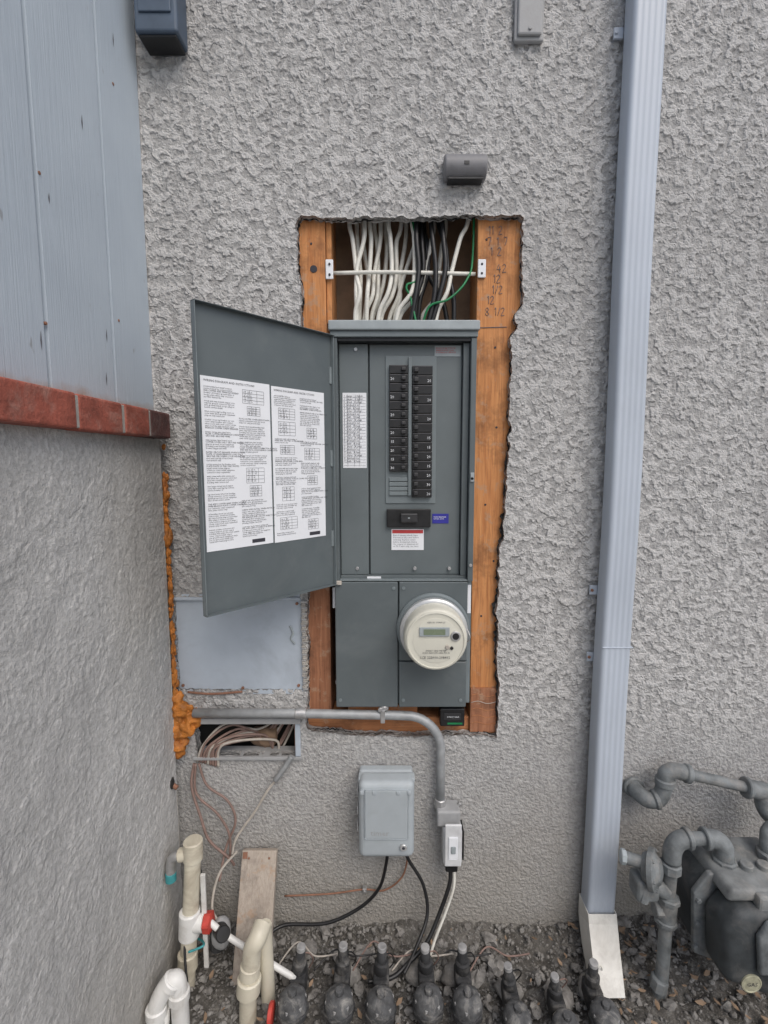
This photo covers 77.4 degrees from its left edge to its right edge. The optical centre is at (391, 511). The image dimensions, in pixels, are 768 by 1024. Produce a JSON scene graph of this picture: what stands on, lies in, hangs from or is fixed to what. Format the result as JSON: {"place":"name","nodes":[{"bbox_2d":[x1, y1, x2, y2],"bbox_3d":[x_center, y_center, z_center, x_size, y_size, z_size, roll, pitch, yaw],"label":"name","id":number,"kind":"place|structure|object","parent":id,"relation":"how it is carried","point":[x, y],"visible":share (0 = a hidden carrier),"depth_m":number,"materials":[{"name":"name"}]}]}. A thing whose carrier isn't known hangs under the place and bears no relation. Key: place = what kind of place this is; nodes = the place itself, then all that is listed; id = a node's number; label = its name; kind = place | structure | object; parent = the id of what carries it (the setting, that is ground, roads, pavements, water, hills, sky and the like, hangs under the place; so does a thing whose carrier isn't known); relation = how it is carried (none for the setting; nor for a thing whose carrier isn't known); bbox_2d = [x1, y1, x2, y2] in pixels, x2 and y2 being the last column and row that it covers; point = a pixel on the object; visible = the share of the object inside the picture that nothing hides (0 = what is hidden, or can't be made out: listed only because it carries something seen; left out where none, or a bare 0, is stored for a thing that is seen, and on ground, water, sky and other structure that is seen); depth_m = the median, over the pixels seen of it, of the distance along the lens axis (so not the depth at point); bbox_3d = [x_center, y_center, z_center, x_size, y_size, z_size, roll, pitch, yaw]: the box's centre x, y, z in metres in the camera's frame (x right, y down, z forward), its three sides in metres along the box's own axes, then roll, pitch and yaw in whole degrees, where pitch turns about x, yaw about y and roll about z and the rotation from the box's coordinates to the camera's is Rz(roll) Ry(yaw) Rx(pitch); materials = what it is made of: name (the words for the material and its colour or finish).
{"place":"outdoors","nodes":[
{"label":"outdoors","id":0,"kind":"place"},
{"bbox_2d":[200,218,470,742],"bbox_3d":[-0.155,-0.168,1.284,0.810,1.710,0.152,0,6,0],"label":"cavity","id":1,"kind":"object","parent":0,"point":[345,309],"depth_m":1.30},
{"bbox_2d":[170,913,767,1023],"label":"ground","id":2,"kind":"structure","parent":0,"point":[750,1000],"depth_m":1.24,"materials":[{"name":"gravel"}]},
{"bbox_2d":[0,423,182,1023],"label":"neighbor building wall","id":3,"kind":"structure","parent":2,"relation":"on","point":[91,901],"depth_m":0.90,"materials":[{"name":"paint"}]},
{"bbox_2d":[0,376,76,428],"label":"brick","id":4,"kind":"object","parent":3,"relation":"on","point":[22,403],"visible":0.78,"depth_m":0.73,"materials":[{"name":"brick"}]},
{"bbox_2d":[0,0,153,409],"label":"siding","id":5,"kind":"object","parent":3,"relation":"attached to","point":[73,270],"depth_m":0.90,"materials":[{"name":"paint"}]},
{"bbox_2d":[61,394,122,434],"bbox_3d":[-0.603,-0.182,0.907,0.113,0.064,0.138,0,6,0],"label":"brick","id":6,"kind":"object","parent":3,"relation":"on","point":[99,416],"visible":0.49,"depth_m":0.90,"materials":[{"name":"brick"}]},
{"bbox_2d":[75,395,150,435],"bbox_3d":[-0.574,-0.079,-0.096,0.052,0.057,2.566,0,6,0],"label":"joint","id":7,"kind":"object","parent":3,"relation":"on","point":[77,413],"visible":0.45,"depth_m":0.98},
{"bbox_2d":[120,404,149,436],"bbox_3d":[-0.603,-0.196,1.032,0.114,0.062,0.098,0,6,0],"label":"brick","id":8,"kind":"object","parent":3,"relation":"on","point":[136,421],"visible":0.43,"depth_m":1.02,"materials":[{"name":"brick"}]},
{"bbox_2d":[142,409,169,438],"bbox_3d":[-0.603,-0.207,1.137,0.114,0.062,0.096,0,6,0],"label":"brick","id":9,"kind":"object","parent":3,"relation":"on","point":[160,425],"visible":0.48,"depth_m":1.13,"materials":[{"name":"brick"}]},
{"bbox_2d":[159,439,182,906],"bbox_3d":[-0.637,0.550,1.263,0.125,1.467,0.001,0,6,0],"label":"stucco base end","id":10,"kind":"object","parent":3,"relation":"attached to","point":[169,638],"visible":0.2,"depth_m":1.24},
{"bbox_3d":[-0.570,0.715,1.253,0.025,0.020,0.016,0,6,0],"label":"broken anchor","id":11,"kind":"object","parent":3,"relation":"attached to","visible":0},
{"bbox_2d":[170,777,174,789],"bbox_3d":[-0.572,0.707,1.248,0.007,0.032,0.021,0,6,0],"label":"anchor hole","id":12,"kind":"object","parent":11,"relation":"on","point":[172,781],"visible":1,"depth_m":1.24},
{"bbox_2d":[145,968,189,1023],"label":"pvc pipe","id":13,"kind":"object","parent":2,"relation":"on","point":[172,990],"visible":1,"depth_m":1.10,"materials":[{"name":"plastic"}]},
{"bbox_2d":[165,834,295,988],"bbox_3d":[-0.402,1.033,1.210,0.334,0.420,0.065,0,6,3],"label":"pvc pipe","id":14,"kind":"object","parent":2,"relation":"on","point":[194,922],"visible":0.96,"depth_m":1.19,"materials":[{"name":"plastic"}]},
{"bbox_2d":[183,869,201,999],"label":"telephone cable","id":15,"kind":"object","parent":14,"relation":"attached to","point":[185,961],"visible":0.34,"depth_m":1.19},
{"bbox_2d":[200,873,230,967],"bbox_3d":[-0.439,1.040,1.225,0.086,0.260,0.064,4,7,34],"label":"valve manifold","id":16,"kind":"object","parent":14,"relation":"attached to","point":[219,942],"visible":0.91,"depth_m":1.22,"materials":[{"name":"white plastic"}]},
{"bbox_2d":[211,850,237,954],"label":"telephone cable","id":17,"kind":"object","parent":16,"relation":"attached to","point":[219,873],"visible":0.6,"depth_m":1.27,"materials":[{"name":"plastic"}]},
{"bbox_2d":[199,727,294,745],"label":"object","id":18,"kind":"object","parent":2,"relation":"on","point":[251,744],"depth_m":1.46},
{"bbox_2d":[232,848,277,985],"bbox_3d":[-0.361,1.079,1.268,0.094,0.300,0.141,0,6,0],"label":"leaning wood board","id":19,"kind":"object","parent":2,"relation":"on","point":[257,890],"visible":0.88,"depth_m":1.28,"materials":[{"name":"brown wood"}]},
{"bbox_2d":[236,918,275,1023],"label":"pvc pipe","id":20,"kind":"object","parent":2,"relation":"on","point":[256,973],"visible":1,"depth_m":1.13,"materials":[{"name":"plastic"}]},
{"bbox_2d":[276,942,313,1023],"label":"irrigation valve","id":21,"kind":"object","parent":2,"relation":"on","point":[292,1005],"visible":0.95,"depth_m":1.13,"materials":[{"name":"plastic"}]},
{"bbox_2d":[279,941,337,963],"bbox_3d":[-0.224,1.156,1.257,0.164,0.035,0.040,-1,6,-10],"label":"valve wire","id":22,"kind":"object","parent":2,"relation":"on","point":[307,949],"visible":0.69,"depth_m":1.25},
{"bbox_2d":[323,941,362,1023],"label":"irrigation valve","id":23,"kind":"object","parent":2,"relation":"on","point":[339,1004],"visible":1,"depth_m":1.13,"materials":[{"name":"plastic"}]},
{"bbox_2d":[352,940,411,970],"bbox_3d":[-0.024,1.155,1.258,0.164,0.036,0.041,-1,6,-10],"label":"valve wire","id":24,"kind":"object","parent":23,"relation":"attached to","point":[377,942],"visible":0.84,"depth_m":1.25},
{"bbox_2d":[313,949,376,970],"bbox_3d":[-0.123,1.161,1.253,0.164,0.026,0.030,-1,6,-10],"label":"valve wire","id":25,"kind":"object","parent":2,"relation":"on","point":[351,955],"visible":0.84,"depth_m":1.25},
{"bbox_2d":[365,942,397,1023],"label":"irrigation valve","id":26,"kind":"object","parent":2,"relation":"on","point":[380,1006],"visible":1,"depth_m":1.13,"materials":[{"name":"plastic"}]},
{"bbox_2d":[391,949,452,971],"bbox_3d":[0.077,1.162,1.253,0.164,0.025,0.029,-1,6,-10],"label":"valve wire","id":27,"kind":"object","parent":26,"relation":"on","point":[407,952],"visible":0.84,"depth_m":1.25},
{"bbox_2d":[403,942,443,1023],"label":"irrigation valve","id":28,"kind":"object","parent":2,"relation":"on","point":[428,1004],"visible":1,"depth_m":1.14,"materials":[{"name":"plastic"}]},
{"bbox_2d":[434,949,490,967],"bbox_3d":[0.177,1.162,1.252,0.164,0.025,0.028,-1,6,-10],"label":"valve wire","id":29,"kind":"object","parent":28,"relation":"on","point":[450,950],"visible":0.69,"depth_m":1.25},
{"bbox_2d":[133,0,767,928],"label":"stucco","id":30,"kind":"object","parent":2,"relation":"on","point":[265,126],"visible":0.76,"depth_m":1.20,"materials":[{"name":"grey paint"}]},
{"bbox_2d":[134,0,187,55],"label":"wall light box","id":31,"kind":"object","parent":30,"relation":"attached to","point":[160,27],"visible":1,"depth_m":1.07,"materials":[{"name":"blue plastic"}]},
{"bbox_2d":[162,478,165,489],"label":"foam","id":32,"kind":"object","parent":30,"relation":"attached to","point":[163,482],"visible":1,"depth_m":1.20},
{"bbox_2d":[163,487,166,502],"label":"foam","id":33,"kind":"object","parent":30,"relation":"attached to","point":[164,494],"visible":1,"depth_m":1.20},
{"bbox_2d":[169,581,172,591],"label":"foam","id":34,"kind":"object","parent":30,"relation":"attached to","point":[170,586],"visible":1,"depth_m":1.23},
{"bbox_2d":[171,658,174,669],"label":"foam","id":35,"kind":"object","parent":30,"relation":"attached to","point":[173,663],"visible":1,"depth_m":1.25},
{"bbox_2d":[172,706,176,717],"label":"foam","id":36,"kind":"object","parent":30,"relation":"attached to","point":[174,709],"visible":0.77,"depth_m":1.26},
{"bbox_2d":[172,693,177,703],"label":"foam","id":37,"kind":"object","parent":30,"relation":"attached to","point":[173,699],"visible":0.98,"depth_m":1.26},
{"bbox_2d":[173,725,178,732],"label":"foam","id":38,"kind":"object","parent":30,"relation":"attached to","point":[175,728],"visible":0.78,"depth_m":1.26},
{"bbox_2d":[173,730,182,741],"bbox_3d":[-0.567,0.595,1.278,0.040,0.057,0.033,0,6,0],"label":"foam","id":39,"kind":"object","parent":30,"relation":"attached to","point":[175,737],"visible":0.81,"depth_m":1.26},
{"bbox_2d":[172,712,187,722],"bbox_3d":[-0.563,0.540,1.272,0.046,0.050,0.031,0,6,0],"label":"foam","id":40,"kind":"object","parent":30,"relation":"attached to","point":[179,718],"visible":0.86,"depth_m":1.26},
{"bbox_2d":[174,738,186,759],"bbox_3d":[-0.566,0.628,1.280,0.042,0.065,0.033,-3,6,-24],"label":"foam","id":41,"kind":"object","parent":30,"relation":"attached to","point":[179,755],"visible":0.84,"depth_m":1.27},
{"bbox_2d":[176,709,184,716],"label":"foam","id":42,"kind":"object","parent":30,"relation":"attached to","point":[178,711],"visible":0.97,"depth_m":1.26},
{"bbox_2d":[173,691,188,711],"bbox_3d":[-0.563,0.503,1.268,0.051,0.060,0.032,0,6,0],"label":"foam","id":43,"kind":"object","parent":30,"relation":"attached to","point":[181,704],"visible":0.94,"depth_m":1.26,"materials":[{"name":"plastic"}]},
{"bbox_2d":[174,739,189,751],"bbox_3d":[-0.564,0.625,1.278,0.035,0.061,0.040,4,7,36],"label":"foam","id":44,"kind":"object","parent":30,"relation":"attached to","point":[178,747],"visible":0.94,"depth_m":1.27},
{"bbox_2d":[179,722,195,737],"bbox_3d":[-0.545,0.575,1.275,0.042,0.050,0.026,0,6,0],"label":"foam","id":45,"kind":"object","parent":30,"relation":"attached to","point":[185,730],"visible":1,"depth_m":1.26,"materials":[{"name":"plastic"}]},
{"bbox_2d":[184,716,192,724],"bbox_3d":[-0.540,0.558,1.278,0.036,0.053,0.027,0,6,0],"label":"foam","id":46,"kind":"object","parent":30,"relation":"attached to","point":[189,720],"visible":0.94,"depth_m":1.27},
{"bbox_2d":[187,704,193,712],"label":"foam","id":47,"kind":"object","parent":30,"relation":"attached to","point":[190,708],"visible":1,"depth_m":1.27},
{"bbox_2d":[190,707,201,728],"bbox_3d":[-0.530,0.553,1.281,0.038,0.057,0.032,2,6,22],"label":"foam","id":48,"kind":"object","parent":30,"relation":"attached to","point":[196,723],"visible":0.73,"depth_m":1.28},
{"bbox_2d":[190,763,234,865],"bbox_3d":[-0.487,0.822,1.291,0.118,0.282,0.028,1,6,11],"label":"telephone cable","id":49,"kind":"object","parent":30,"relation":"attached to","point":[222,852],"visible":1,"depth_m":1.29,"materials":[{"name":"plastic"}]},
{"bbox_2d":[193,763,231,856],"bbox_3d":[-0.486,0.811,1.296,0.102,0.260,0.014,1,6,11],"label":"telephone cable","id":50,"kind":"object","parent":30,"relation":"attached to","point":[211,808],"visible":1,"depth_m":1.29,"materials":[{"name":"plastic"}]},
{"bbox_2d":[187,691,242,694],"bbox_3d":[-0.473,0.483,1.281,0.146,0.011,0.008,0,6,0],"label":"wire","id":51,"kind":"object","parent":30,"relation":"attached to","point":[206,693],"visible":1,"depth_m":1.28,"materials":[{"name":"orange metal"}]},
{"bbox_2d":[198,763,236,881],"bbox_3d":[-0.475,0.832,1.286,0.104,0.302,0.050,1,6,6],"label":"telephone cable","id":52,"kind":"object","parent":30,"relation":"attached to","point":[224,798],"visible":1,"depth_m":1.30,"materials":[{"name":"plastic"}]},
{"bbox_2d":[196,724,270,761],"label":"niche cable","id":53,"kind":"object","parent":30,"relation":"attached to","point":[222,725],"visible":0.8,"depth_m":1.32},
{"bbox_2d":[171,594,302,693],"bbox_3d":[-0.411,0.353,1.278,0.347,0.275,0.003,0,6,0],"label":"metal patch","id":54,"kind":"object","parent":30,"relation":"attached to","point":[253,647],"visible":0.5,"depth_m":1.28,"materials":[{"name":"paint"}]},
{"bbox_2d":[289,625,294,643],"bbox_3d":[-0.264,0.326,1.272,0.017,0.053,0.006,0,6,0],"label":"patch scuff","id":55,"kind":"object","parent":54,"relation":"attached to","point":[292,635],"visible":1,"depth_m":1.27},
{"bbox_2d":[173,597,300,600],"bbox_3d":[-0.407,0.228,1.258,0.335,0.008,0.008,0,6,0],"label":"patch flange","id":56,"kind":"object","parent":30,"relation":"attached to","point":[201,599],"visible":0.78,"depth_m":1.26,"materials":[{"name":"metal"}]},
{"bbox_2d":[201,724,274,762],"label":"niche cable","id":57,"kind":"object","parent":30,"relation":"attached to","point":[222,736],"visible":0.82,"depth_m":1.31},
{"bbox_2d":[199,724,278,762],"bbox_3d":[-0.423,0.633,1.333,0.216,0.093,0.017,-2,6,-19],"label":"niche cable","id":58,"kind":"object","parent":30,"relation":"attached to","point":[218,731],"visible":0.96,"depth_m":1.31,"materials":[{"name":"plastic"}]},
{"bbox_2d":[204,724,277,763],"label":"niche cable","id":59,"kind":"object","parent":30,"relation":"attached to","point":[235,733],"visible":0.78,"depth_m":1.32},
{"bbox_2d":[207,724,281,764],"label":"niche cable","id":60,"kind":"object","parent":30,"relation":"attached to","point":[212,746],"visible":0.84,"depth_m":1.30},
{"bbox_2d":[209,724,283,764],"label":"niche cable","id":61,"kind":"object","parent":30,"relation":"attached to","point":[241,737],"visible":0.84,"depth_m":1.31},
{"bbox_2d":[193,746,301,759],"bbox_3d":[-0.393,0.668,1.328,0.295,0.009,0.056,0,6,0],"label":"niche lip bottom","id":62,"kind":"object","parent":30,"relation":"attached to","point":[265,755],"visible":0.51,"depth_m":1.31,"materials":[{"name":"grey paint"}]},
{"bbox_2d":[249,725,277,746],"bbox_3d":[-0.364,0.635,1.361,0.084,0.057,0.058,0,6,0],"label":"niche rubble","id":63,"kind":"object","parent":62,"relation":"on","point":[271,733],"visible":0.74,"depth_m":1.34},
{"bbox_2d":[212,725,291,765],"bbox_3d":[-0.386,0.648,1.332,0.218,0.083,0.021,-2,6,-19],"label":"niche cable","id":64,"kind":"object","parent":30,"relation":"attached to","point":[245,734],"visible":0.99,"depth_m":1.31,"materials":[{"name":"plastic"}]},
{"bbox_2d":[214,724,290,766],"bbox_3d":[-0.378,0.639,1.329,0.218,0.105,0.025,-2,6,-19],"label":"niche cable","id":65,"kind":"object","parent":30,"relation":"attached to","point":[272,742],"visible":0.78,"depth_m":1.33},
{"bbox_2d":[231,781,274,854],"bbox_3d":[-0.358,0.800,1.298,0.154,0.243,0.015,-1,6,-12],"label":"telephone cable","id":66,"kind":"object","parent":30,"relation":"attached to","point":[252,814],"visible":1,"depth_m":1.30,"materials":[{"name":"plastic"}]},
{"bbox_2d":[217,724,293,766],"bbox_3d":[-0.371,0.646,1.328,0.218,0.097,0.028,-2,6,-19],"label":"niche cable","id":67,"kind":"object","parent":30,"relation":"attached to","point":[254,739],"visible":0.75,"depth_m":1.31,"materials":[{"name":"plastic"}]},
{"bbox_2d":[273,754,293,782],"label":"telephone cable","id":68,"kind":"object","parent":30,"relation":"attached to","point":[283,769],"visible":1,"depth_m":1.29,"materials":[{"name":"plastic"}]},
{"bbox_2d":[295,724,300,756],"bbox_3d":[-0.255,0.614,1.323,0.014,0.096,0.054,0,6,0],"label":"niche lip","id":69,"kind":"object","parent":30,"relation":"attached to","point":[297,742],"visible":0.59,"depth_m":1.30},
{"bbox_2d":[192,707,445,809],"bbox_3d":[-0.189,0.659,1.286,0.672,0.284,0.038,0,6,0],"label":"conduit pipe","id":70,"kind":"object","parent":30,"relation":"attached to","point":[430,725],"visible":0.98,"depth_m":1.26,"materials":[{"name":"metal"}]},
{"bbox_2d":[308,583,335,708],"bbox_3d":[-0.218,0.364,1.353,0.104,0.378,0.112,0,6,0],"label":"stud","id":71,"kind":"object","parent":30,"relation":"attached to","point":[322,659],"visible":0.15,"depth_m":1.30,"materials":[{"name":"brown wood"}]},
{"bbox_2d":[299,220,329,333],"bbox_3d":[-0.218,-0.423,1.271,0.104,1.200,0.112,0,6,0],"label":"stud","id":72,"kind":"object","parent":71,"relation":"on","point":[315,292],"visible":0.11,"depth_m":1.20,"materials":[{"name":"brown wood"}]},
{"bbox_2d":[310,265,316,272],"bbox_3d":[-0.195,-0.606,1.196,0.018,0.018,0.002,0,6,0],"label":"knot","id":73,"kind":"object","parent":72,"relation":"attached to","point":[313,268],"visible":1,"depth_m":1.20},
{"bbox_2d":[326,222,336,323],"bbox_3d":[-0.158,-0.751,1.240,0.014,0.540,0.106,0,6,0],"label":"stud","id":74,"kind":"object","parent":30,"relation":"attached to","point":[331,283],"visible":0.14,"depth_m":1.21,"materials":[{"name":"brown wood"}]},
{"bbox_2d":[190,299,479,711],"bbox_3d":[-0.112,0.032,1.205,0.699,0.991,0.277,-3,6,-24],"label":"electrical panel","id":75,"kind":"object","parent":30,"relation":"attached to","point":[341,455],"visible":1,"depth_m":1.19,"materials":[{"name":"grey paint"}]},
{"bbox_2d":[396,593,470,669],"bbox_3d":[0.106,0.305,1.193,0.188,0.188,0.094,0,6,0],"label":"electricity meter","id":76,"kind":"object","parent":75,"relation":"attached to","point":[433,631],"visible":1,"depth_m":1.15,"materials":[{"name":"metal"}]},
{"bbox_2d":[439,707,464,725],"bbox_3d":[0.163,0.551,1.308,0.066,0.050,0.041,0,6,0],"label":"surge protector","id":77,"kind":"object","parent":75,"relation":"attached to","point":[451,716],"visible":0.93,"depth_m":1.29,"materials":[{"name":"black plastic"}]},
{"bbox_2d":[284,859,407,896],"bbox_3d":[-0.126,0.989,1.329,0.348,0.174,0.024,0,6,4],"label":"copper ground wire","id":78,"kind":"object","parent":30,"relation":"attached to","point":[347,891],"visible":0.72,"depth_m":1.34,"materials":[{"name":"metal"}]},
{"bbox_2d":[362,885,366,893],"bbox_3d":[-0.076,1.052,1.335,0.012,0.016,0.016,0,6,0],"label":"cable clip","id":79,"kind":"object","parent":30,"relation":"attached to","point":[364,889],"visible":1,"depth_m":1.33,"materials":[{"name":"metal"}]},
{"bbox_2d":[294,701,468,731],"bbox_3d":[-0.029,0.616,1.375,0.482,0.112,0.092,0,6,0],"label":"sill plate","id":80,"kind":"object","parent":30,"relation":"attached to","point":[432,713],"visible":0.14,"depth_m":1.33,"materials":[{"name":"brown wood"}]},
{"bbox_2d":[348,705,416,711],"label":"plate block","id":81,"kind":"structure","parent":80,"relation":"on","point":[398,708],"depth_m":1.32,"materials":[{"name":"brown wood"}]},
{"bbox_2d":[357,765,414,855],"bbox_3d":[-0.015,0.800,1.273,0.150,0.226,0.092,0,6,0],"label":"irrigation controller","id":82,"kind":"object","parent":30,"relation":"attached to","point":[385,809],"visible":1,"depth_m":1.23,"materials":[{"name":"plastic"}]},
{"bbox_2d":[273,856,388,932],"bbox_3d":[-0.170,1.024,1.301,0.325,0.235,0.026,0,6,-3],"label":"power cord","id":83,"kind":"object","parent":82,"relation":"attached to","point":[340,918],"visible":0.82,"depth_m":1.31,"materials":[{"name":"rubber"}]},
{"bbox_2d":[359,773,413,855],"bbox_3d":[-0.014,0.794,1.260,0.144,0.210,0.054,0,6,0],"label":"door","id":84,"kind":"structure","parent":82,"relation":"in","point":[367,780],"depth_m":1.24,"materials":[{"name":"plastic"}]},
{"bbox_2d":[402,856,428,974],"bbox_3d":[0.064,1.036,1.251,0.074,0.250,0.122,0,6,0],"label":"power cord","id":85,"kind":"object","parent":82,"relation":"attached to","point":[417,944],"visible":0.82,"depth_m":1.28,"materials":[{"name":"rubber"}]},
{"bbox_2d":[325,218,485,319],"bbox_3d":[0.035,-0.695,1.229,0.399,0.493,0.116,0,6,0],"label":"circuit wiring","id":86,"kind":"object","parent":30,"relation":"attached to","point":[421,250],"visible":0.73,"depth_m":1.21,"materials":[{"name":"plastic"}]},
{"bbox_2d":[297,216,521,734],"bbox_3d":[0.047,-0.056,1.244,0.580,1.366,0.008,0,6,0],"label":"building paper","id":87,"kind":"object","parent":30,"relation":"attached to","point":[500,529],"visible":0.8,"depth_m":1.24,"materials":[{"name":"paper"}]},
{"bbox_2d":[434,800,463,872],"bbox_3d":[0.152,0.876,1.289,0.078,0.180,0.075,0,6,0],"label":"outdoor switch box","id":88,"kind":"object","parent":30,"relation":"attached to","point":[449,821],"visible":0.96,"depth_m":1.27,"materials":[{"name":"grey paint"}]},
{"bbox_2d":[368,872,452,984],"bbox_3d":[0.056,1.071,1.238,0.256,0.208,0.033,-3,7,-29],"label":"power cord","id":89,"kind":"object","parent":88,"relation":"attached to","point":[396,974],"visible":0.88,"depth_m":1.26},
{"bbox_2d":[430,872,455,954],"bbox_3d":[0.133,1.068,1.276,0.094,0.198,0.014,-4,7,-37],"label":"white cord","id":90,"kind":"object","parent":88,"relation":"hanging from","point":[445,912],"visible":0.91,"depth_m":1.28,"materials":[{"name":"plastic"}]},
{"bbox_2d":[443,154,487,185],"bbox_3d":[0.173,-0.814,1.133,0.100,0.060,0.046,0,6,0],"label":"wall light hood","id":91,"kind":"object","parent":30,"relation":"attached to","point":[464,169],"depth_m":1.12,"materials":[{"name":"black plastic"}]},
{"bbox_2d":[470,687,496,731],"bbox_3d":[0.249,0.541,1.311,0.071,0.125,0.006,0,6,0],"label":"plywood scrap","id":92,"kind":"object","parent":30,"relation":"on","point":[477,726],"visible":1,"depth_m":1.31,"materials":[{"name":"wood"}]},
{"bbox_2d":[466,218,520,732],"bbox_3d":[0.277,-0.149,1.300,0.126,1.750,0.112,0,6,0],"label":"stud","id":93,"kind":"object","parent":30,"relation":"attached to","point":[492,379],"visible":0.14,"depth_m":1.24,"materials":[{"name":"brown wood"}]},
{"bbox_2d":[513,0,543,43],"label":"junction box","id":94,"kind":"object","parent":30,"relation":"attached to","point":[528,21],"visible":1,"depth_m":1.10,"materials":[{"name":"grey paint"}]},
{"bbox_2d":[578,0,666,1001],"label":"downspout","id":95,"kind":"object","parent":30,"relation":"attached to","point":[643,29],"visible":1,"depth_m":1.17,"materials":[{"name":"paint"}]},
{"bbox_2d":[623,762,767,820],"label":"gas pipe","id":96,"kind":"object","parent":30,"relation":"attached to","point":[657,796],"visible":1,"depth_m":1.24,"materials":[{"name":"metal"}]},
{"bbox_2d":[676,820,767,993],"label":"gas meter","id":97,"kind":"object","parent":96,"relation":"attached to","point":[722,913],"visible":0.94,"depth_m":1.09,"materials":[{"name":"grey paint"}]},
{"bbox_2d":[752,892,767,910],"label":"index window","id":98,"kind":"structure","parent":97,"relation":"in","point":[761,898],"depth_m":1.05,"materials":[{"name":"plastic"}]},
{"bbox_2d":[440,942,482,1023],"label":"irrigation valve","id":99,"kind":"object","parent":2,"relation":"on","point":[466,1005],"visible":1,"depth_m":1.14,"materials":[{"name":"plastic"}]},
{"bbox_2d":[198,921,767,1023],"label":"dry leaves","id":100,"kind":"object","parent":2,"relation":"on","point":[656,1003],"visible":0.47,"depth_m":1.20,"materials":[{"name":"brown plant"}]},
{"bbox_2d":[470,946,529,971],"bbox_3d":[0.277,1.159,1.255,0.164,0.029,0.034,-1,6,-10],"label":"valve wire","id":101,"kind":"object","parent":2,"relation":"on","point":[498,951],"visible":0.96,"depth_m":1.25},
{"bbox_2d":[494,961,531,1023],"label":"irrigation valve","id":102,"kind":"object","parent":2,"relation":"on","point":[508,988],"visible":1,"depth_m":1.15,"materials":[{"name":"plastic"}]},
{"bbox_2d":[544,971,578,1023],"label":"irrigation valve","id":103,"kind":"object","parent":2,"relation":"on","point":[558,994],"visible":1,"depth_m":1.14,"materials":[{"name":"plastic"}]},
{"bbox_2d":[578,958,620,1023],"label":"irrigation valve","id":104,"kind":"object","parent":2,"relation":"on","point":[601,1008],"visible":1,"depth_m":1.15,"materials":[{"name":"plastic"}]},
{"bbox_2d":[649,826,737,998],"bbox_3d":[0.728,0.992,1.167,0.183,0.472,0.059,0,6,5],"label":"gas riser","id":105,"kind":"object","parent":2,"relation":"on","point":[678,842],"visible":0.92,"depth_m":1.15,"materials":[{"name":"grey paint"}]},
{"bbox_2d":[619,846,671,918],"bbox_3d":[0.616,0.902,1.158,0.119,0.174,0.083,0,6,0],"label":"gas regulator","id":106,"kind":"object","parent":105,"relation":"attached to","point":[647,884],"visible":1,"depth_m":1.15,"materials":[{"name":"grey paint"}]}
]}

